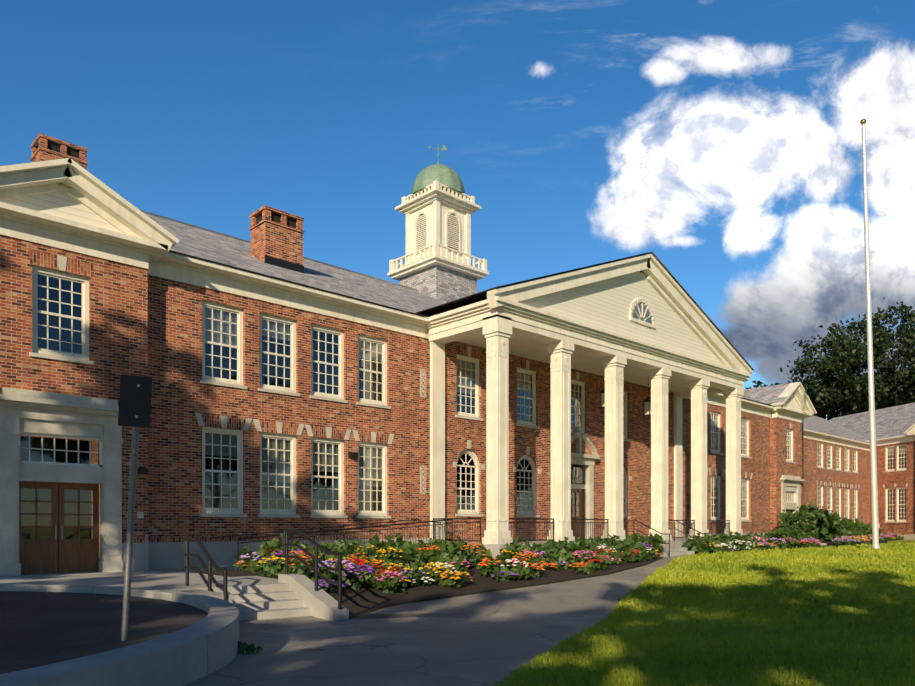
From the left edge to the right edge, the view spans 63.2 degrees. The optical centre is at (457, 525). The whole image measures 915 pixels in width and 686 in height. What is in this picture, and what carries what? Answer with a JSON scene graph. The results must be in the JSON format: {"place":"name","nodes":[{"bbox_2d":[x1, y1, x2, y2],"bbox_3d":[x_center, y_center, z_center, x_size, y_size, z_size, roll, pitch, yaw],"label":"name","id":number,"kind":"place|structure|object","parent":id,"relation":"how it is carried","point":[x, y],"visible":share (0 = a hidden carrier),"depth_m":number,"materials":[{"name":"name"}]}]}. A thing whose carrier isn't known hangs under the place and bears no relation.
{"place":"outdoors","nodes":[
{"label":"outdoors","id":0,"kind":"place"},
{"bbox_2d":[0,591,207,673],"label":"soil","id":1,"kind":"structure","parent":0,"point":[37,629],"depth_m":8.95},
{"bbox_2d":[121,427,138,640],"bbox_3d":[-3.353,-0.076,7.632,0.210,2.919,0.066,0,0,-10],"label":"sign post","id":2,"kind":"object","parent":1,"relation":"on","point":[130,534],"visible":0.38,"depth_m":7.61,"materials":[{"name":"grey metal"}]},
{"bbox_2d":[118,374,152,427],"bbox_3d":[-3.300,-1.275,7.610,0.327,0.519,0.048,0,0,-29],"label":"sign plate","id":3,"kind":"object","parent":2,"relation":"attached to","point":[134,400],"visible":0.91,"depth_m":7.59,"materials":[{"name":"black metal"}]},
{"bbox_2d":[0,568,288,603],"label":"entrance landing","id":4,"kind":"object","parent":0,"point":[173,580],"visible":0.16,"depth_m":15.77,"materials":[{"name":"concrete"}]},
{"bbox_2d":[184,529,341,608],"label":"step handrails","id":5,"kind":"object","parent":4,"relation":"on","point":[211,561],"depth_m":14.19,"materials":[{"name":"black metal"}]},
{"bbox_2d":[184,555,688,685],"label":"walkway","id":6,"kind":"structure","parent":0,"point":[487,639],"depth_m":10.67,"materials":[{"name":"grey concrete"}]},
{"bbox_2d":[238,641,262,653],"bbox_3d":[-2.499,1.470,8.876,0.358,0.234,0.279,0,0,-25],"label":"weed foliage","id":7,"kind":"object","parent":6,"relation":"on","point":[251,648],"visible":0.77,"depth_m":8.84,"materials":[{"name":"green plant"}]},
{"bbox_2d":[0,533,914,577],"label":"foundation","id":8,"kind":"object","parent":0,"point":[147,556],"depth_m":20.86,"materials":[{"name":"grey concrete"}]},
{"bbox_2d":[212,518,914,568],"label":"iron railings","id":9,"kind":"object","parent":8,"relation":"on","point":[436,520],"visible":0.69,"depth_m":25.50,"materials":[{"name":"black metal"}]},
{"bbox_2d":[0,0,914,419],"label":"sky","id":10,"kind":"structure","parent":0,"point":[719,140],"materials":[{"name":"blue"}]},
{"bbox_2d":[20,274,905,539],"bbox_3d":[15.893,-4.388,41.896,71.667,9.440,9.862,0,0,-44],"label":"window glass","id":11,"kind":"object","parent":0,"point":[46,494],"visible":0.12,"depth_m":22.78,"materials":[{"name":"glass"}]},
{"bbox_2d":[99,539,914,613],"bbox_3d":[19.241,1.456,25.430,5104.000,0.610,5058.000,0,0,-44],"label":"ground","id":12,"kind":"structure","parent":0,"point":[902,541],"depth_m":19.75,"materials":[{"name":"brown soil"}]},
{"bbox_2d":[0,584,238,685],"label":"curved retaining wall","id":13,"kind":"structure","parent":12,"relation":"on","point":[206,645],"depth_m":6.78,"materials":[{"name":"concrete"}]},
{"bbox_2d":[233,574,348,620],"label":"concrete steps","id":14,"kind":"structure","parent":12,"relation":"on","point":[301,597],"depth_m":14.26,"materials":[{"name":"beige concrete"}]},
{"bbox_2d":[0,133,914,549],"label":"brick walls","id":15,"kind":"structure","parent":12,"relation":"on","point":[142,323],"depth_m":24.40,"materials":[{"name":"red brick"}]},
{"bbox_2d":[37,140,295,227],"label":"chimney openings","id":16,"kind":"object","parent":15,"relation":"on","point":[72,152],"visible":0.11,"depth_m":26.28,"materials":[{"name":"black"}]},
{"bbox_2d":[138,452,357,474],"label":"wall fixtures","id":17,"kind":"object","parent":15,"relation":"attached to","point":[143,471],"depth_m":19.47,"materials":[{"name":"black metal"}]},
{"bbox_2d":[0,184,800,410],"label":"pediment siding","id":18,"kind":"object","parent":15,"relation":"on","point":[606,306],"visible":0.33,"depth_m":28.91,"materials":[{"name":"white wood"}]},
{"bbox_2d":[19,481,791,574],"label":"building doors","id":19,"kind":"structure","parent":15,"relation":"in","point":[52,555],"depth_m":18.39,"materials":[{"name":"brown wood"}]},
{"bbox_2d":[0,255,907,575],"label":"trim","id":20,"kind":"structure","parent":15,"relation":"attached to","point":[44,413],"depth_m":18.60,"materials":[{"name":"beige stone"}]},
{"bbox_2d":[0,158,914,543],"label":"building trim columns","id":21,"kind":"structure","parent":15,"relation":"attached to","point":[500,324],"depth_m":26.22,"materials":[{"name":"white paint"}]},
{"bbox_2d":[169,250,774,406],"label":"building gutters","id":22,"kind":"object","parent":21,"relation":"attached to","point":[274,261],"visible":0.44,"depth_m":25.26,"materials":[{"name":"white metal"}]},
{"bbox_2d":[549,377,650,415],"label":"lantern frames","id":23,"kind":"structure","parent":21,"relation":"hanging from","point":[648,399],"depth_m":33.69,"materials":[{"name":"black metal"}]},
{"bbox_2d":[601,393,650,414],"bbox_3d":[6.278,-5.359,31.598,6.930,0.570,0.250,0,0,-44],"label":"lantern glass","id":24,"kind":"object","parent":23,"relation":"in","point":[646,407],"visible":0.29,"depth_m":33.75,"materials":[{"name":"glass"}]},
{"bbox_2d":[4,158,914,442],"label":"slate roof","id":25,"kind":"object","parent":15,"relation":"on","point":[890,422],"visible":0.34,"depth_m":29.90,"materials":[{"name":"grey stone"}]},
{"bbox_2d":[55,210,417,539],"bbox_3d":[0.458,-5.920,34.420,53.230,12.502,9.210,0,0,-44],"label":"building metalwork","id":26,"kind":"object","parent":25,"relation":"on","point":[187,224],"visible":0.4,"depth_m":31.18,"materials":[{"name":"grey metal"}]},
{"bbox_2d":[399,265,476,301],"bbox_3d":[-1.023,-11.573,39.282,2.900,3.050,2.900,0,0,-44],"label":"cupola base","id":27,"kind":"object","parent":25,"relation":"on","point":[438,282],"visible":0.36,"depth_m":37.96,"materials":[{"name":"grey brick"}]},
{"bbox_2d":[387,180,488,280],"bbox_3d":[-1.023,-15.239,39.282,3.800,4.280,3.800,0,0,-44],"label":"cupola","id":28,"kind":"object","parent":27,"relation":"on","point":[436,204],"visible":0.96,"depth_m":38.34,"materials":[{"name":"white wood"}]},
{"bbox_2d":[411,162,464,196],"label":"dome","id":29,"kind":"structure","parent":28,"relation":"on","point":[441,174],"depth_m":38.18,"materials":[{"name":"green metal"}]},
{"bbox_2d":[428,144,446,156],"bbox_3d":[-1.079,-19.594,39.261,1.119,1.280,0.092,0,0,-21],"label":"weather vane","id":30,"kind":"object","parent":29,"relation":"on","point":[443,148],"visible":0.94,"depth_m":39.39,"materials":[{"name":"green metal"}]},
{"bbox_2d":[417,214,458,250],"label":"louvers","id":31,"kind":"object","parent":28,"relation":"in","point":[448,234],"visible":0.12,"depth_m":38.50,"materials":[{"name":"beige wood"}]},
{"bbox_2d":[30,250,905,542],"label":"building soldier courses","id":32,"kind":"object","parent":15,"relation":"in","point":[50,260],"visible":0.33,"depth_m":22.91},
{"bbox_2d":[191,539,897,618],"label":"bed mulch","id":33,"kind":"object","parent":12,"relation":"on","point":[360,601],"depth_m":17.96,"materials":[{"name":"brown soil"}]},
{"bbox_2d":[235,533,655,580],"bbox_3d":[0.466,0.851,22.849,14.798,1.321,4.538,0,0,-44],"label":"perennial foliage","id":34,"kind":"object","parent":33,"relation":"on","point":[411,555],"visible":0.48,"depth_m":20.78,"materials":[{"name":"plant"}]},
{"bbox_2d":[236,541,811,569],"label":"orange flowers","id":35,"kind":"object","parent":33,"relation":"on","point":[483,562],"visible":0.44,"depth_m":20.95,"materials":[{"name":"orange plant"}]},
{"bbox_2d":[232,532,903,593],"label":"flowers","id":36,"kind":"object","parent":33,"relation":"on","point":[270,567],"depth_m":19.45,"materials":[{"name":"multicoloured plant"}]},
{"bbox_2d":[275,542,652,586],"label":"purple flowers","id":37,"kind":"object","parent":36,"relation":"on","point":[370,569],"visible":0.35,"depth_m":16.98,"materials":[{"name":"purple plant"}]},
{"bbox_2d":[240,533,900,574],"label":"lilac flowers","id":38,"kind":"object","parent":36,"relation":"on","point":[326,562],"visible":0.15,"depth_m":18.93,"materials":[{"name":"purple plant"}]},
{"bbox_2d":[365,535,894,581],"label":"flowers","id":39,"kind":"object","parent":33,"relation":"on","point":[458,572],"visible":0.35,"depth_m":18.38,"materials":[{"name":"orange"}]},
{"bbox_2d":[376,534,897,581],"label":"pink flowers","id":40,"kind":"object","parent":33,"relation":"on","point":[465,560],"visible":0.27,"depth_m":23.12,"materials":[{"name":"pink plant"}]},
{"bbox_2d":[525,501,882,557],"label":"shrub hedge","id":41,"kind":"object","parent":33,"relation":"on","point":[826,526],"visible":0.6,"depth_m":40.71,"materials":[{"name":"green plant"}]},
{"bbox_2d":[493,542,914,685],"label":"grass blades","id":42,"kind":"object","parent":12,"relation":"on","point":[841,615],"visible":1,"depth_m":11.64,"materials":[{"name":"green plant"}]},
{"bbox_2d":[745,380,817,416],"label":"tree","id":43,"kind":"object","parent":12,"relation":"on","point":[758,382],"visible":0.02,"depth_m":100.20,"materials":[{"name":"green plant"}]},
{"bbox_2d":[780,297,914,420],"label":"tree","id":44,"kind":"object","parent":12,"relation":"on","point":[843,393],"depth_m":91.24,"materials":[{"name":"green plant"}]},
{"bbox_2d":[862,124,879,548],"bbox_3d":[19.076,-8.771,34.347,0.386,20.057,0.890,0,0,-89],"label":"flagpole","id":45,"kind":"object","parent":12,"relation":"on","point":[874,501],"visible":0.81,"depth_m":34.27,"materials":[{"name":"white metal"}]}
]}

